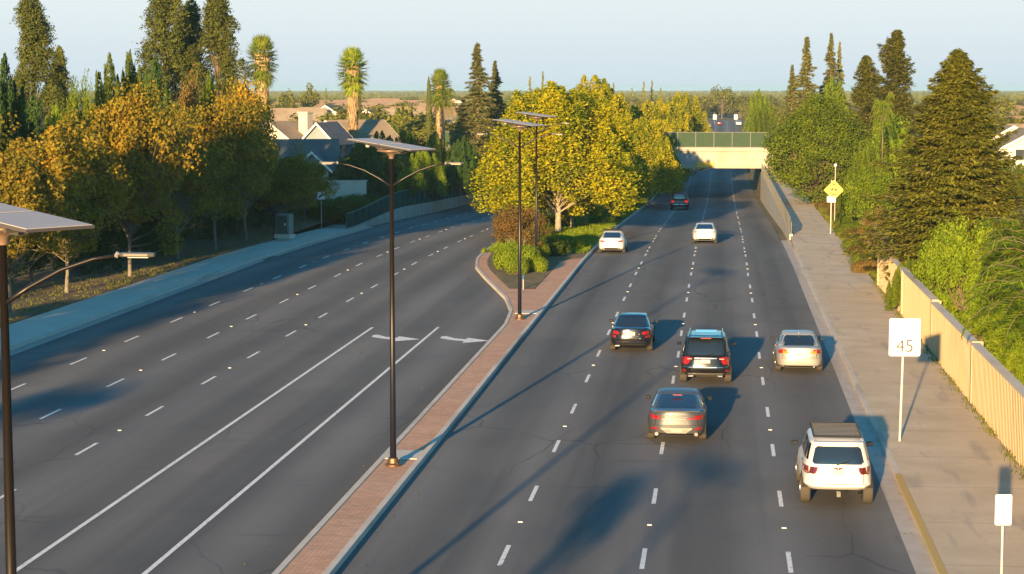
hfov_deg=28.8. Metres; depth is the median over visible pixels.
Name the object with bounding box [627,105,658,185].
sycamore tree
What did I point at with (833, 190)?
warning sign
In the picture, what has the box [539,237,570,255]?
shrub
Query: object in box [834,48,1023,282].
redwood tree
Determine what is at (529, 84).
conifer tree
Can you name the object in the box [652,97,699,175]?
sycamore tree
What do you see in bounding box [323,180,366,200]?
block wall
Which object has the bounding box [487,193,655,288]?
median planting bed
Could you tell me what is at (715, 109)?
tree
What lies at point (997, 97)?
tree
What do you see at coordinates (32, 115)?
evergreen tree
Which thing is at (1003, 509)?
sign
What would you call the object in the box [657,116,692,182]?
sycamore tree
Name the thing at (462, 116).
cedar tree
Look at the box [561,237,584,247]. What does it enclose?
shrub
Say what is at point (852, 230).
shrub
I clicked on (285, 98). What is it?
tree
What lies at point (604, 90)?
sycamore tree
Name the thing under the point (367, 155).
broadleaf tree
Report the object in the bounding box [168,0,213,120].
pine tree
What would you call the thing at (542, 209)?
sycamore tree
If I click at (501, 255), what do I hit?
shrub
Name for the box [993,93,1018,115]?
tree
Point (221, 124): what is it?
sycamore tree
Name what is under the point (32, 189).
sycamore tree
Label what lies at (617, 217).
shrub
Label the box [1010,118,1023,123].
tree
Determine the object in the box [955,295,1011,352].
broadleaf tree
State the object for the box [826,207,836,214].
shrub
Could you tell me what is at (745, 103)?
tree
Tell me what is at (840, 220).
shrub
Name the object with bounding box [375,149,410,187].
evergreen tree
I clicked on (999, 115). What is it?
tree
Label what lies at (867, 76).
conifer tree
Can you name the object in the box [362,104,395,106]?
house
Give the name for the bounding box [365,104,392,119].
tree
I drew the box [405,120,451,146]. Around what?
tree
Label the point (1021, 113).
tree
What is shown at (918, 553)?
gutter
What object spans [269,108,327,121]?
house
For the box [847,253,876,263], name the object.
shrub
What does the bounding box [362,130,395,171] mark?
broadleaf tree
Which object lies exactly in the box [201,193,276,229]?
evergreen tree
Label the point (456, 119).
tree
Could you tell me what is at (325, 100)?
conifer tree
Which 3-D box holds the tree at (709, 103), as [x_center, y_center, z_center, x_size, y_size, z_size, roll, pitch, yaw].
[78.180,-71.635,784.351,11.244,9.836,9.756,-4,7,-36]
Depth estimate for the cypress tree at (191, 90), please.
145.28 m
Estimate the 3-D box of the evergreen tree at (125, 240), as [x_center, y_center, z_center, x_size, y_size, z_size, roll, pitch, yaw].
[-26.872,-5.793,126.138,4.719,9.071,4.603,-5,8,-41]
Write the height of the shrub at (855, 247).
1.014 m
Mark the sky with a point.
(678, 45)
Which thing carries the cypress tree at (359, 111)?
on the ground at (755, 179)
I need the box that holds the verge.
[0,203,327,327]
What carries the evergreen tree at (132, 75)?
on the ground at (755, 179)
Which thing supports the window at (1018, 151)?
in the house at (1015, 144)
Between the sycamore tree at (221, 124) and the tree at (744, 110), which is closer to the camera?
the sycamore tree at (221, 124)
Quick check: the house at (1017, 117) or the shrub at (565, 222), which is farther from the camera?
the house at (1017, 117)
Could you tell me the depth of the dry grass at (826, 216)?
163.79 m
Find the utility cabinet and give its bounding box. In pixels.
[271,211,294,239]
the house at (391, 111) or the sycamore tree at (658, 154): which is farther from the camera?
the house at (391, 111)
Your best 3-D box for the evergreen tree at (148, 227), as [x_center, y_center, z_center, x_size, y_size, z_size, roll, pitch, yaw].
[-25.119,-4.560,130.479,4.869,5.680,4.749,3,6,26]
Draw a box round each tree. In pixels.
[0,52,44,274]
[0,111,82,316]
[4,111,136,292]
[7,235,14,247]
[9,0,75,138]
[10,262,15,284]
[13,207,76,283]
[24,92,56,154]
[44,102,71,136]
[47,45,77,123]
[51,211,125,274]
[60,68,101,135]
[61,78,207,275]
[77,127,127,262]
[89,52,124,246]
[107,205,169,257]
[115,0,201,121]
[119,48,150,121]
[135,54,185,247]
[143,99,237,259]
[145,97,188,248]
[161,193,209,245]
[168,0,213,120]
[172,83,279,249]
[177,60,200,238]
[180,0,266,123]
[182,190,242,239]
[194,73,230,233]
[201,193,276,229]
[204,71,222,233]
[211,73,280,239]
[235,169,277,225]
[236,138,336,214]
[271,88,298,107]
[271,101,293,107]
[283,152,339,221]
[286,113,316,120]
[297,83,320,107]
[316,104,346,121]
[323,88,328,104]
[328,156,361,179]
[332,106,386,121]
[344,142,379,182]
[358,95,362,119]
[361,161,389,198]
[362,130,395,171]
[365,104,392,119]
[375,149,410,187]
[379,103,404,107]
[385,103,425,125]
[388,101,418,107]
[390,113,410,130]
[391,106,413,118]
[395,126,425,144]
[395,127,420,158]
[396,165,427,196]
[399,112,456,145]
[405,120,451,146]
[407,151,447,198]
[418,131,451,174]
[425,76,432,142]
[440,154,482,194]
[443,134,483,192]
[447,98,472,147]
[448,42,501,156]
[454,106,482,121]
[464,80,648,231]
[469,60,507,151]
[488,143,575,221]
[528,76,531,94]
[538,135,625,227]
[549,182,626,225]
[571,74,642,170]
[607,126,658,211]
[623,113,686,204]
[625,97,639,103]
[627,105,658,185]
[629,88,633,107]
[638,100,668,130]
[640,82,645,103]
[642,119,689,205]
[649,81,653,107]
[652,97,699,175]
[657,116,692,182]
[672,91,712,170]
[683,95,713,112]
[700,93,720,116]
[705,100,732,116]
[709,84,739,117]
[720,95,747,117]
[729,96,743,117]
[739,100,755,113]
[739,104,747,114]
[741,89,770,131]
[741,94,772,105]
[748,105,778,131]
[759,91,873,203]
[763,64,796,174]
[764,95,783,103]
[765,35,820,177]
[770,103,783,125]
[817,33,841,98]
[823,76,848,135]
[834,41,846,97]
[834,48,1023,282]
[836,160,861,217]
[842,137,892,224]
[842,166,903,230]
[844,54,882,165]
[857,205,887,254]
[859,111,919,191]
[861,29,926,169]
[883,257,921,310]
[912,217,959,295]
[922,209,1010,331]
[939,283,971,332]
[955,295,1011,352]
[970,211,1023,316]
[978,111,1011,123]
[981,308,1023,372]
[990,95,1008,101]
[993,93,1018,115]
[996,162,1023,197]
[996,325,1023,384]
[1001,113,1016,123]
[1009,217,1023,295]
[1010,110,1023,115]
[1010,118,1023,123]
[1013,100,1023,105]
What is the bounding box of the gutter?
[781,240,937,573]
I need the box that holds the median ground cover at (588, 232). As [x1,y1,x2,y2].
[480,189,655,252]
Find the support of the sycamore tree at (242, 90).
on the verge
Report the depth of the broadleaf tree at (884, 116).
159.20 m
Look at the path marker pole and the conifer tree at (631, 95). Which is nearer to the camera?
the path marker pole
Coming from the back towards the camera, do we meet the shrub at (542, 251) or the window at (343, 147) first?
the window at (343, 147)
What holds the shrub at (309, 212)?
on the verge
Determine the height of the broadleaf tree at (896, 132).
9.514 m
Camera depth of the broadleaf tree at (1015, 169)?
189.00 m
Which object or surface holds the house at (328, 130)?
on the ground at (755, 179)
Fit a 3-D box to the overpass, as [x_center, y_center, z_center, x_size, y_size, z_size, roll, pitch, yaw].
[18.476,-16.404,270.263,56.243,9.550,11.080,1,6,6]
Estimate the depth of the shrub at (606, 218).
172.06 m
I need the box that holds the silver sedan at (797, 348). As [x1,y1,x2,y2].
[770,330,823,370]
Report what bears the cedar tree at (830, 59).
on the ground at (755, 179)
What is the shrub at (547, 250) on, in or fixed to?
on the median planting bed
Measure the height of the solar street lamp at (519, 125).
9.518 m
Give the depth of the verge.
119.27 m
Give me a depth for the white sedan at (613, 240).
136.14 m
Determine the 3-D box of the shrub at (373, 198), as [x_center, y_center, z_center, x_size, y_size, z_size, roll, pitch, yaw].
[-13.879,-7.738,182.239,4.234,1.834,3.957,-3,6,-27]
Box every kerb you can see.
[0,225,367,353]
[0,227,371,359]
[272,247,512,573]
[322,193,657,573]
[787,239,947,573]
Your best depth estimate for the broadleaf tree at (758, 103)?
328.10 m
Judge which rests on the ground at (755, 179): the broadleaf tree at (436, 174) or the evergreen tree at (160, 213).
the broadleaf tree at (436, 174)
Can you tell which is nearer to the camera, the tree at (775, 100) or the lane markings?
the lane markings
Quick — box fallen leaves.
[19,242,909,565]
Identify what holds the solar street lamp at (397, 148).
on the median at (322, 548)
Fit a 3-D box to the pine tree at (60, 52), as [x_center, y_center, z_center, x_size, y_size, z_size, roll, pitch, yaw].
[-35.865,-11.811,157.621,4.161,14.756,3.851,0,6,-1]
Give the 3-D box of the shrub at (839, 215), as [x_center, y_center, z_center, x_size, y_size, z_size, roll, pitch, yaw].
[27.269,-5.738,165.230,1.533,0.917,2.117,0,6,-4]
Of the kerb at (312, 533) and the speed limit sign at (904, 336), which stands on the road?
the kerb at (312, 533)
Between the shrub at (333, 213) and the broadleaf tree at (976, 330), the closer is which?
the broadleaf tree at (976, 330)
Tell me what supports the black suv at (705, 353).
on the road
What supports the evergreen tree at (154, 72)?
on the verge
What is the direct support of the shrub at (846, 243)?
on the verge
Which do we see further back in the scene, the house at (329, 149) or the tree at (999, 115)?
the tree at (999, 115)
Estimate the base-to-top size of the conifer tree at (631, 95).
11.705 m
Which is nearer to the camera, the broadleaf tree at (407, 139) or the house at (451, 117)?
the broadleaf tree at (407, 139)
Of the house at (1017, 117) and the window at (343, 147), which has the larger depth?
the house at (1017, 117)
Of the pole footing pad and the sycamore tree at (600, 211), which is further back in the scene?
the sycamore tree at (600, 211)
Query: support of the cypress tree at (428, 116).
on the ground at (755, 179)
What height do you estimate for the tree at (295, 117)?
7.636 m
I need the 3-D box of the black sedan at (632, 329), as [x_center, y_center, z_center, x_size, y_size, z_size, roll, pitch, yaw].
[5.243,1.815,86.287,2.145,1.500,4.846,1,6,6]
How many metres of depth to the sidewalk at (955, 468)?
64.94 m
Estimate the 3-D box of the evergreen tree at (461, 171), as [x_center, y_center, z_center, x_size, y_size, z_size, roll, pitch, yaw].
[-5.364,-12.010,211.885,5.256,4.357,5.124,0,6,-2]
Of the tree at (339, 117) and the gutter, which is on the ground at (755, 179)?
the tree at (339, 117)
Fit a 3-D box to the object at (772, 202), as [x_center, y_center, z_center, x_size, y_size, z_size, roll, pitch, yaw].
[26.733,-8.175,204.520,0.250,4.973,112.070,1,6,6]
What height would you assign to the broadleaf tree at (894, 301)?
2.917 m
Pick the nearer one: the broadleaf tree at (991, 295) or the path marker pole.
the broadleaf tree at (991, 295)
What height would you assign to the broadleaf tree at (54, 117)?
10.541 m
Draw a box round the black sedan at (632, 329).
[609,312,657,349]
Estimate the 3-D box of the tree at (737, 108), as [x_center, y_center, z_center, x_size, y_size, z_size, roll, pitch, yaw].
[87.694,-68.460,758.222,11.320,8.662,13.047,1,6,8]
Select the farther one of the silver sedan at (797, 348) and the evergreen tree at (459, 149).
the evergreen tree at (459, 149)
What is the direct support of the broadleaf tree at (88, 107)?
on the ground at (755, 179)
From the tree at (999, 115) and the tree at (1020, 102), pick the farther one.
the tree at (1020, 102)
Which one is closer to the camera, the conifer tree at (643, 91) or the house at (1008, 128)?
the house at (1008, 128)
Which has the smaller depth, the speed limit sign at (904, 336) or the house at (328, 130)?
the speed limit sign at (904, 336)
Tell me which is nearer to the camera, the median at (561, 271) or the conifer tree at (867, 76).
the median at (561, 271)
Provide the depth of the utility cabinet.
147.15 m
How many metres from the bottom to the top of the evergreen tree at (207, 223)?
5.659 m
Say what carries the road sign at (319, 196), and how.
on the sidewalk at (34, 326)
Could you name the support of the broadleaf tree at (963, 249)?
on the ground at (755, 179)
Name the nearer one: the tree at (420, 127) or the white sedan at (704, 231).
the white sedan at (704, 231)
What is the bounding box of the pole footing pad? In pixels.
[384,310,538,458]
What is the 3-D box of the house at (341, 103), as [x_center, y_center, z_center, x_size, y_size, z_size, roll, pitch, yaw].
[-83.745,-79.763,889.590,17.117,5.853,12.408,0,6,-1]
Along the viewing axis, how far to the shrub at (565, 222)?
166.59 m
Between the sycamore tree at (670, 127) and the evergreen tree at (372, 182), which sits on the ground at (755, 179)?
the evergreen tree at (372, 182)
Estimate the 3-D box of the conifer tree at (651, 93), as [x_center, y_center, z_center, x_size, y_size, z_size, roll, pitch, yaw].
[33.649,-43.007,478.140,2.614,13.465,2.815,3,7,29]
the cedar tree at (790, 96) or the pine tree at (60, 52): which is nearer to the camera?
the pine tree at (60, 52)
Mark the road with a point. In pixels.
(602, 472)
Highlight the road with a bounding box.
[0,120,915,573]
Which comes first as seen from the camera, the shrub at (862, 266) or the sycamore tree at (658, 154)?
the shrub at (862, 266)
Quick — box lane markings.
[0,174,793,573]
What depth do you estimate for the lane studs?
84.88 m
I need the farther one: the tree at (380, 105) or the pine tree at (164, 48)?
the tree at (380, 105)
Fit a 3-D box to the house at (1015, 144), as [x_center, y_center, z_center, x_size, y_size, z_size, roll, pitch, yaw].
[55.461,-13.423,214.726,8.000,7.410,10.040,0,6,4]
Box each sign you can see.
[317,192,324,228]
[824,180,842,233]
[889,318,920,440]
[995,494,1011,573]
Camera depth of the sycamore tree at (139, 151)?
116.09 m
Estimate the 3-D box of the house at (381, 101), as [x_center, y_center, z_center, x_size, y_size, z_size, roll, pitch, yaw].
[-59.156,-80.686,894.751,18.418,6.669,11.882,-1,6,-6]
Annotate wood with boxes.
[2,90,1023,105]
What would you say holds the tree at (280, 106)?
on the ground at (755, 179)
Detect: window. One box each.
[342,146,345,155]
[1014,148,1023,160]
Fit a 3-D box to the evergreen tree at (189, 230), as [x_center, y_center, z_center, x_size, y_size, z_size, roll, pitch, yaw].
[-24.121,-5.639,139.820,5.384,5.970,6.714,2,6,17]
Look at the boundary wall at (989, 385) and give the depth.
71.21 m
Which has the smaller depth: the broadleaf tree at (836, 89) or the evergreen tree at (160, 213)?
the evergreen tree at (160, 213)
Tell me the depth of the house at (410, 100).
890.91 m
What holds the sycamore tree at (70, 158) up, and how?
on the verge
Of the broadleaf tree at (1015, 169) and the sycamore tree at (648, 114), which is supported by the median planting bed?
the sycamore tree at (648, 114)
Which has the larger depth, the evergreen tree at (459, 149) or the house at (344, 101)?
the house at (344, 101)
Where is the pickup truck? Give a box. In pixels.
[669,193,690,209]
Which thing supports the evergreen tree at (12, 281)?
on the verge
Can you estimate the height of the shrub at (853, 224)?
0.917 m
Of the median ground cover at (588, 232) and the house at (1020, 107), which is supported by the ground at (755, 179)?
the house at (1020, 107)
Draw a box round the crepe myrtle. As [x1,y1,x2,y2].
[490,205,552,246]
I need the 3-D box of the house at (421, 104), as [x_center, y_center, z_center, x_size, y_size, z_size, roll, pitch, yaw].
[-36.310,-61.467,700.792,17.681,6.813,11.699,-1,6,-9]
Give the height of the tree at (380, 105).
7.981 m
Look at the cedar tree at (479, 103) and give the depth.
233.44 m
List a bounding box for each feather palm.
[431,82,456,149]
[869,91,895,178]
[958,264,1023,348]
[971,234,1023,307]
[974,215,1023,279]
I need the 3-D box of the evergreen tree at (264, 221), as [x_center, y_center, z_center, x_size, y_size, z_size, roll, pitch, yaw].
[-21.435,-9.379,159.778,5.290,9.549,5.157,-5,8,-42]
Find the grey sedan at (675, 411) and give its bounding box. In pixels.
[645,387,711,439]
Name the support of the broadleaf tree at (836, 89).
on the ground at (755, 179)
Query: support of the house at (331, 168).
on the ground at (755, 179)
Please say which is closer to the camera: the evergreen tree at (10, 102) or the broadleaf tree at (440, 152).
the evergreen tree at (10, 102)
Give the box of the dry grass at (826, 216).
[807,191,876,281]
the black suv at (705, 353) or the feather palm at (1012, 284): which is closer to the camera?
the feather palm at (1012, 284)
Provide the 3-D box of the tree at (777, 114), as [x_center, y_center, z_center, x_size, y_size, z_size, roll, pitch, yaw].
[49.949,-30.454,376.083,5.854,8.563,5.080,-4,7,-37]
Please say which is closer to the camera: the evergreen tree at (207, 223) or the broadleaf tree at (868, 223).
the broadleaf tree at (868, 223)
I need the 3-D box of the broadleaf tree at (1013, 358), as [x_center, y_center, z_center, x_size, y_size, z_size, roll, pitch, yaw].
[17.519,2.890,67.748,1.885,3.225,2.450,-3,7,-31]
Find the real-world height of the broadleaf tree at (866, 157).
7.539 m
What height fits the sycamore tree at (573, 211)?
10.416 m
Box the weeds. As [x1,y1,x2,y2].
[872,283,1023,479]
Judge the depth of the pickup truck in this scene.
219.52 m
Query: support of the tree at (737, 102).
on the ground at (755, 179)
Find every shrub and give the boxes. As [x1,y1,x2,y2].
[287,201,320,218]
[314,201,357,222]
[315,196,351,208]
[331,195,370,211]
[346,192,378,205]
[375,183,398,197]
[491,244,517,268]
[499,240,523,254]
[503,254,529,274]
[514,244,541,270]
[527,255,548,271]
[529,241,550,257]
[533,246,546,259]
[538,234,574,241]
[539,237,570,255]
[547,215,575,225]
[547,218,554,226]
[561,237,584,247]
[588,213,616,223]
[591,210,621,220]
[815,200,835,208]
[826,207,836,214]
[832,212,850,219]
[834,216,849,224]
[834,225,854,232]
[839,220,859,228]
[840,239,866,249]
[843,227,862,236]
[846,244,868,256]
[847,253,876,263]
[850,258,876,272]
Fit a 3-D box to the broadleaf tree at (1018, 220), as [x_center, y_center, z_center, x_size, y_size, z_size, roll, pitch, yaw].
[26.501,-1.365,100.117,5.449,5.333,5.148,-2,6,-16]
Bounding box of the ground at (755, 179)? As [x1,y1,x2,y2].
[15,91,1023,572]
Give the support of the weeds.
on the sidewalk at (955, 468)
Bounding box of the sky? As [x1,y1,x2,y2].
[0,0,1023,90]
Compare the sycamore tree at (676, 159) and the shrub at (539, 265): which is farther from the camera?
the sycamore tree at (676, 159)
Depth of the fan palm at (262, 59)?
247.72 m
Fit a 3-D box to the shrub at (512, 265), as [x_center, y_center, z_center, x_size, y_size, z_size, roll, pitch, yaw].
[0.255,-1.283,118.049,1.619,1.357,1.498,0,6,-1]
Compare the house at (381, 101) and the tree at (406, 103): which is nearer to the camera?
the tree at (406, 103)
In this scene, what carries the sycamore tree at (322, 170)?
on the verge
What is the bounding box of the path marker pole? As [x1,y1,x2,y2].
[834,163,836,219]
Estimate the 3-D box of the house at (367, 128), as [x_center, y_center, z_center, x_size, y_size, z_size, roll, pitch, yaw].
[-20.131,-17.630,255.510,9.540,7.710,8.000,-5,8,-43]
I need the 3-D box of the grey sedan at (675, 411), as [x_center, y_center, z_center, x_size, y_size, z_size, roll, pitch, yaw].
[5.400,3.989,64.733,2.206,1.440,4.935,1,6,6]
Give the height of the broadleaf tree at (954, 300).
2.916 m
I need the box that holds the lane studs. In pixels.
[102,183,785,528]
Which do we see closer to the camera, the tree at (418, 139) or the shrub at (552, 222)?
the shrub at (552, 222)
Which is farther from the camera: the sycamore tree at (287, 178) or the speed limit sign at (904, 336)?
the sycamore tree at (287, 178)
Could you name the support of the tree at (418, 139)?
on the ground at (755, 179)
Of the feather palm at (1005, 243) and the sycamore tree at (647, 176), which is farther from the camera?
the sycamore tree at (647, 176)
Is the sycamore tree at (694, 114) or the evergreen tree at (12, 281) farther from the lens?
the sycamore tree at (694, 114)
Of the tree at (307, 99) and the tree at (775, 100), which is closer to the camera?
the tree at (307, 99)
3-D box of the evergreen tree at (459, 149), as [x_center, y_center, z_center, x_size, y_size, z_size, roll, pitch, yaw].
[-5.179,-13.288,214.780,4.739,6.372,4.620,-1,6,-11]
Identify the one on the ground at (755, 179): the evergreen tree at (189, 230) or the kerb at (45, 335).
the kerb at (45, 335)
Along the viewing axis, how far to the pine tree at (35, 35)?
148.27 m
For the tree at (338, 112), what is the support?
on the ground at (755, 179)
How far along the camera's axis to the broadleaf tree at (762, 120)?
298.20 m
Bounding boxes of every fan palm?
[245,33,280,123]
[333,44,368,146]
[430,67,450,158]
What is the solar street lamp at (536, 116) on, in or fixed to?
on the median planting bed
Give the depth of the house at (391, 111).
389.82 m
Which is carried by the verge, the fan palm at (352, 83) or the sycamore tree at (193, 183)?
the sycamore tree at (193, 183)
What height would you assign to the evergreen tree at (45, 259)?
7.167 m
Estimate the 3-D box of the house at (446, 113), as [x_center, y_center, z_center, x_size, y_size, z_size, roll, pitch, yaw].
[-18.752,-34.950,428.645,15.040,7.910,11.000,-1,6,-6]
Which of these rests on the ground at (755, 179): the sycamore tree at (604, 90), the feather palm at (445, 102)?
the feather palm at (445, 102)
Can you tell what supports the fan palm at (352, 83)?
on the ground at (755, 179)
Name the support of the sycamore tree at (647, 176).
on the median planting bed
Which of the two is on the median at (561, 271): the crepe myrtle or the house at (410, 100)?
the crepe myrtle
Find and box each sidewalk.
[0,225,364,348]
[768,173,1023,573]
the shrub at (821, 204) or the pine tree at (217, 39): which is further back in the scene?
the shrub at (821, 204)
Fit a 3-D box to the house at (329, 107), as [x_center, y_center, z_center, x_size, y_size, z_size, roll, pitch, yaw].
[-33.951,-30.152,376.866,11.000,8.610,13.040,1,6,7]
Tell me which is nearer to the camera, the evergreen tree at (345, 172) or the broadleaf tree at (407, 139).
the evergreen tree at (345, 172)
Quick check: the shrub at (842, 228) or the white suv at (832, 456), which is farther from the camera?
the shrub at (842, 228)
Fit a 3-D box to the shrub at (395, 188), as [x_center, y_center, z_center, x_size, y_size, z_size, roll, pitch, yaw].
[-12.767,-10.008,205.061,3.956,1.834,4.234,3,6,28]
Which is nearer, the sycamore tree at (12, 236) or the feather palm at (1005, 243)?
the feather palm at (1005, 243)
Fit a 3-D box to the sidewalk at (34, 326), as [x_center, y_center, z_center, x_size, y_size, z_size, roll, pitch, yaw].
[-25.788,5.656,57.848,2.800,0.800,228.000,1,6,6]
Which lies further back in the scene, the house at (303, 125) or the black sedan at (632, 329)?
the house at (303, 125)
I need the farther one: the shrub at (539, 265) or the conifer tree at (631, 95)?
the conifer tree at (631, 95)
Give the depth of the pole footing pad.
60.23 m
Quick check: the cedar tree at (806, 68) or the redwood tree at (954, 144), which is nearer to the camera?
the redwood tree at (954, 144)
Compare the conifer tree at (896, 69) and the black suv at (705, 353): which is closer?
the black suv at (705, 353)
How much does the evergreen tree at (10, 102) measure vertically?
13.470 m
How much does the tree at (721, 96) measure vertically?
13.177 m
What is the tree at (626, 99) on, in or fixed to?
on the ground at (755, 179)
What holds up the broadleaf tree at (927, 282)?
on the ground at (755, 179)
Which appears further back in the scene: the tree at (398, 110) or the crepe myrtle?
the tree at (398, 110)
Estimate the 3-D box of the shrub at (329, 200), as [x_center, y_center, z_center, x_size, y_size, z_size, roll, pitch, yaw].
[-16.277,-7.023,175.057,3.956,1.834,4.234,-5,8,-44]
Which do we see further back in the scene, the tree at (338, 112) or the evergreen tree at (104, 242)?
the tree at (338, 112)
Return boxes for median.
[280,281,561,573]
[478,252,581,281]
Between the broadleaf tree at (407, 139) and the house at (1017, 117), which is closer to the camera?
the broadleaf tree at (407, 139)
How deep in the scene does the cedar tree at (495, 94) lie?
244.50 m
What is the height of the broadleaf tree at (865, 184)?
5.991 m
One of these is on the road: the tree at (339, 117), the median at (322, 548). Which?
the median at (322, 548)
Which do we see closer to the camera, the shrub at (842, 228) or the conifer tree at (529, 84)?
the shrub at (842, 228)
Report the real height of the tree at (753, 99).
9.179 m
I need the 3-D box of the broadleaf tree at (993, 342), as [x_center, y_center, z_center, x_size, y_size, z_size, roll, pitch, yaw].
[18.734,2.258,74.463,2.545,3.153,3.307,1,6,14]
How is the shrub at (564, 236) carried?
on the median planting bed
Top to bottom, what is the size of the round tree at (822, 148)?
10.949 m
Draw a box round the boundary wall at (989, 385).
[868,224,1023,469]
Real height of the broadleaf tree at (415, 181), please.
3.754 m
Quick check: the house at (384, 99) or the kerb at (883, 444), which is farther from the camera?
the house at (384, 99)
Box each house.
[263,112,316,138]
[267,139,339,176]
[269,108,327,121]
[302,121,355,160]
[304,150,338,198]
[319,102,343,105]
[321,105,346,116]
[324,119,400,147]
[332,100,346,103]
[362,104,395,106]
[363,108,429,115]
[366,100,397,102]
[369,98,399,99]
[384,103,433,105]
[390,106,458,114]
[397,100,424,101]
[433,115,482,121]
[989,127,1023,186]
[991,124,1017,139]
[1005,116,1021,123]
[1012,105,1023,109]
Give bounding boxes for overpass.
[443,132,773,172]
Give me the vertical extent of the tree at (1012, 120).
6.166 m
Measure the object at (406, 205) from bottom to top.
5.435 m
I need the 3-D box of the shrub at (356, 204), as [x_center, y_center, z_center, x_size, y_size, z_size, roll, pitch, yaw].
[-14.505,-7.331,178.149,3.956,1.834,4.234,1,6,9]
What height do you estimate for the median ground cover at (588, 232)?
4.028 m
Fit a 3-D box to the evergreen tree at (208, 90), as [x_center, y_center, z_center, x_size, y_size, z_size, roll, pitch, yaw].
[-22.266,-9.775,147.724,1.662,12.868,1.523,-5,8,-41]
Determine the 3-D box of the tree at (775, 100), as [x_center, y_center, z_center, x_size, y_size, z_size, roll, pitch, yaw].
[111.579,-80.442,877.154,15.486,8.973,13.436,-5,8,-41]
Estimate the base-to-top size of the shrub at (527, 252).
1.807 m
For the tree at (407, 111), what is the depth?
333.74 m
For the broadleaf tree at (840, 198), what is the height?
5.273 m
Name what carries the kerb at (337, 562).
on the road
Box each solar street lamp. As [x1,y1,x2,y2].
[0,203,155,573]
[319,138,463,466]
[476,119,563,319]
[503,112,569,257]
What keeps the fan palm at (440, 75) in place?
on the ground at (755, 179)
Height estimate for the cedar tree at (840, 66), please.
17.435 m
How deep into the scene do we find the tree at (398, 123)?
320.99 m
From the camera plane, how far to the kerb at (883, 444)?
60.85 m
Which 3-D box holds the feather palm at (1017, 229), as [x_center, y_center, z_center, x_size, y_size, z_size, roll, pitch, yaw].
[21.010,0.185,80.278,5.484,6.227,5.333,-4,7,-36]
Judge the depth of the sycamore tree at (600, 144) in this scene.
153.30 m
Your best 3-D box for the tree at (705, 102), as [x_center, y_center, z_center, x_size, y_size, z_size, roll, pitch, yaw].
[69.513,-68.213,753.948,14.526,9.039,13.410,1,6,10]
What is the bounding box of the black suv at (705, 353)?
[677,328,735,381]
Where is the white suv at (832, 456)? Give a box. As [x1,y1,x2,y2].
[791,422,872,502]
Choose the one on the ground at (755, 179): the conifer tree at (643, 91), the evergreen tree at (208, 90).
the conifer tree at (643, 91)
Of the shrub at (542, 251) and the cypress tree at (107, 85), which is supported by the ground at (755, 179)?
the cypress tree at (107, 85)
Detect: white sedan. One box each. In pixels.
[598,229,628,252]
[690,223,719,242]
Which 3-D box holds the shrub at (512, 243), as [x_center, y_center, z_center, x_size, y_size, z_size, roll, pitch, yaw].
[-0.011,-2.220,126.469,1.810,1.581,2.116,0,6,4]

